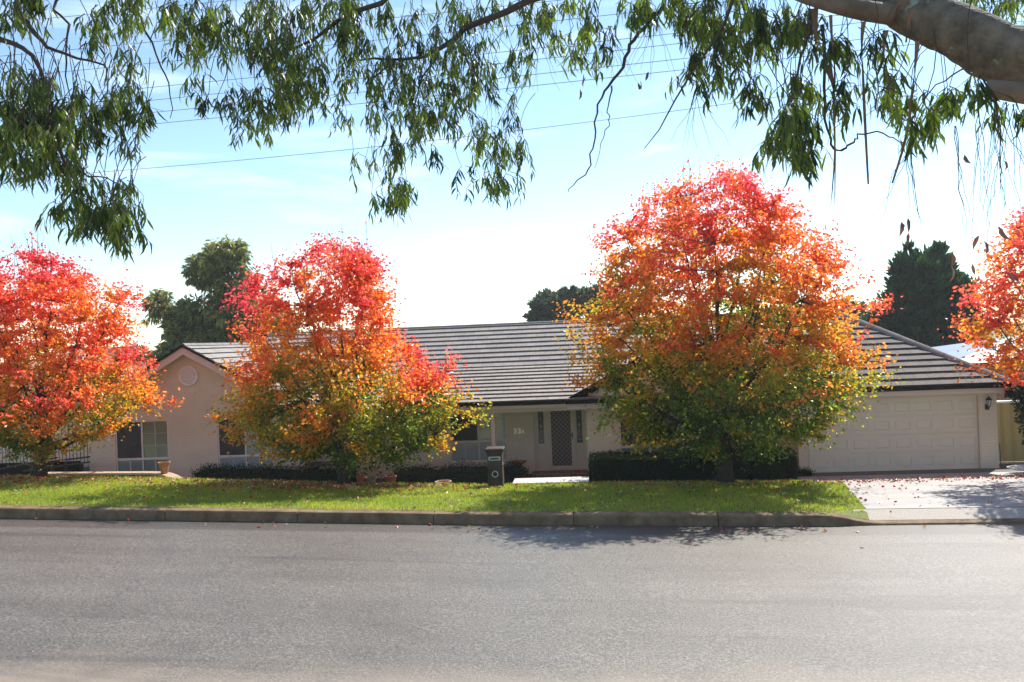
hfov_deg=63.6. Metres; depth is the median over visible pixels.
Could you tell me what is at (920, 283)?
conifer
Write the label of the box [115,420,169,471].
window
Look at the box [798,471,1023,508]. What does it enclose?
driveway
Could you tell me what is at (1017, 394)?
lilly pilly
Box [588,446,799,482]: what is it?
hedge
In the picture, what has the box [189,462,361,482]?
shrub row
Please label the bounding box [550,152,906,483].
pear tree
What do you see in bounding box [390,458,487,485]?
shrub row
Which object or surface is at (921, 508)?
ground
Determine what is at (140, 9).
power cable
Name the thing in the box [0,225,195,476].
pear tree
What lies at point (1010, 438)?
steel fence
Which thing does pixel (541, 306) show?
pine tree
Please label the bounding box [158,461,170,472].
flower pot
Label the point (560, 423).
screen door
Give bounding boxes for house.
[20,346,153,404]
[72,307,1013,485]
[932,337,1023,400]
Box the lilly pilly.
[1004,378,1023,444]
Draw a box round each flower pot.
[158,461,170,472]
[356,475,364,482]
[365,476,376,482]
[384,475,396,482]
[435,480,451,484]
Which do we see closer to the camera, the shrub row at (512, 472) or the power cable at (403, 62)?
the power cable at (403, 62)
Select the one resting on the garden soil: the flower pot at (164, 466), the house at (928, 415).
the house at (928, 415)
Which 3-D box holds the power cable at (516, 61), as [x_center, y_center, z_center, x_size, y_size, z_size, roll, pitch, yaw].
[-2.042,-4.515,13.750,24.468,0.295,0.010,-2,0,13]
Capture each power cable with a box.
[0,0,965,101]
[0,1,726,77]
[4,0,559,55]
[38,0,231,19]
[74,44,913,131]
[78,21,1020,119]
[87,3,1021,106]
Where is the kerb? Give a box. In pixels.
[0,505,1023,525]
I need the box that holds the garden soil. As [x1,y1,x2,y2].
[9,410,1023,483]
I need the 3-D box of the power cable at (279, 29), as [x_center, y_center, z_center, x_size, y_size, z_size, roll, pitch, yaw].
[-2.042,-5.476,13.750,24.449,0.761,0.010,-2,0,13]
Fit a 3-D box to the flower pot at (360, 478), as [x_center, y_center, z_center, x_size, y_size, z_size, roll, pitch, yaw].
[-3.696,3.397,20.161,0.210,0.220,0.210,-2,0,5]
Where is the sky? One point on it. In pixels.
(461, 263)
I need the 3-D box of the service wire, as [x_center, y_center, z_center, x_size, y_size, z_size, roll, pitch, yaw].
[-7.613,-7.110,30.000,40.928,0.693,0.019,-2,0,11]
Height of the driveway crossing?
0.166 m
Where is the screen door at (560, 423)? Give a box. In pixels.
[548,410,574,468]
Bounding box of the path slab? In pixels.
[512,476,588,484]
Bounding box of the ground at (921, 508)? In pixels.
[0,323,1023,519]
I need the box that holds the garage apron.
[798,468,1016,476]
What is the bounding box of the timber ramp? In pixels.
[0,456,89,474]
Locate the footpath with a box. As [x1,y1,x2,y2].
[48,471,182,507]
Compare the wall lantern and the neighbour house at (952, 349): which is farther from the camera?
the neighbour house at (952, 349)
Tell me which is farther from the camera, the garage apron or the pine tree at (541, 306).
the pine tree at (541, 306)
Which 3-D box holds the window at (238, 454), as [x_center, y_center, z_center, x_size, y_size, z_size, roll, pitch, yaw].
[-7.999,3.246,24.850,1.720,1.930,0.066,-2,0,5]
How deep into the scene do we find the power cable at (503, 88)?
13.16 m
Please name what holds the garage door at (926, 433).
in the house at (928, 415)
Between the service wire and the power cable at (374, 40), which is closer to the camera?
the power cable at (374, 40)
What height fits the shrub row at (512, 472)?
1.039 m
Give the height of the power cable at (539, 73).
0.343 m
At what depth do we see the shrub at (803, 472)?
20.89 m
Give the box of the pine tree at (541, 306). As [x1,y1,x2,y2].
[522,283,634,321]
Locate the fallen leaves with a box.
[0,469,1023,547]
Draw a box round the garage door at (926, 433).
[808,396,978,472]
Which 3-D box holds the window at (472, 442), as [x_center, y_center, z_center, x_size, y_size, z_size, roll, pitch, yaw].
[-1.028,2.870,25.241,1.840,1.750,0.150,-2,0,5]
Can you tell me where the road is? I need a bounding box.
[0,518,1023,681]
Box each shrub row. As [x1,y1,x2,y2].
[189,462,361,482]
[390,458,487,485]
[504,458,531,484]
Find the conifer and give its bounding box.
[859,239,989,346]
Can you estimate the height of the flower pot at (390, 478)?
0.240 m
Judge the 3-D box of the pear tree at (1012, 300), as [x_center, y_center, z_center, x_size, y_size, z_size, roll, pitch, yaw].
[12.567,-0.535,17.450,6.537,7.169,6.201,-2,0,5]
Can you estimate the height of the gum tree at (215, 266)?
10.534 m
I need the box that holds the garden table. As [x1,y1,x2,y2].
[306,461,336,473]
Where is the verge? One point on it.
(851, 513)
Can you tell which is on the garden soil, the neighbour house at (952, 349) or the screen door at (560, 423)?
the neighbour house at (952, 349)
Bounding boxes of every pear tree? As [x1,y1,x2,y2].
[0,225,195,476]
[200,222,494,485]
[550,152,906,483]
[937,199,1023,392]
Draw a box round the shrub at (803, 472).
[796,466,814,480]
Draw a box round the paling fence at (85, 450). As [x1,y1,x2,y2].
[0,409,89,466]
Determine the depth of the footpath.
21.14 m
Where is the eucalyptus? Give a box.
[0,0,1023,282]
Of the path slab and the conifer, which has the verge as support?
the path slab
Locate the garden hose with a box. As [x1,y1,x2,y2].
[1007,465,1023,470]
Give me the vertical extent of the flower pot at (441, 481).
0.150 m
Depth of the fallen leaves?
18.75 m
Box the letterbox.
[484,446,504,486]
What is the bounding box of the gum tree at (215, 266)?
[141,234,300,361]
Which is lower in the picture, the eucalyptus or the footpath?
the footpath
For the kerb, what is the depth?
14.14 m
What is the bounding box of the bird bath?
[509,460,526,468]
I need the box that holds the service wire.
[12,78,906,178]
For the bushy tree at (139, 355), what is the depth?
45.54 m
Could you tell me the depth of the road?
9.72 m
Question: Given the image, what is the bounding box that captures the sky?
[0,0,1023,362]
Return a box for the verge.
[0,476,868,519]
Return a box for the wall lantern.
[985,396,991,409]
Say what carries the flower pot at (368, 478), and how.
on the verge
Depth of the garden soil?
24.35 m
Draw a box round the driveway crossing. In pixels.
[853,507,1023,519]
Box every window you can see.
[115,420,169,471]
[217,418,273,468]
[449,413,508,464]
[619,406,679,454]
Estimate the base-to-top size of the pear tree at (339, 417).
6.373 m
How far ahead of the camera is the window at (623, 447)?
23.33 m
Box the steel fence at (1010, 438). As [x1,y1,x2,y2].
[997,400,1023,463]

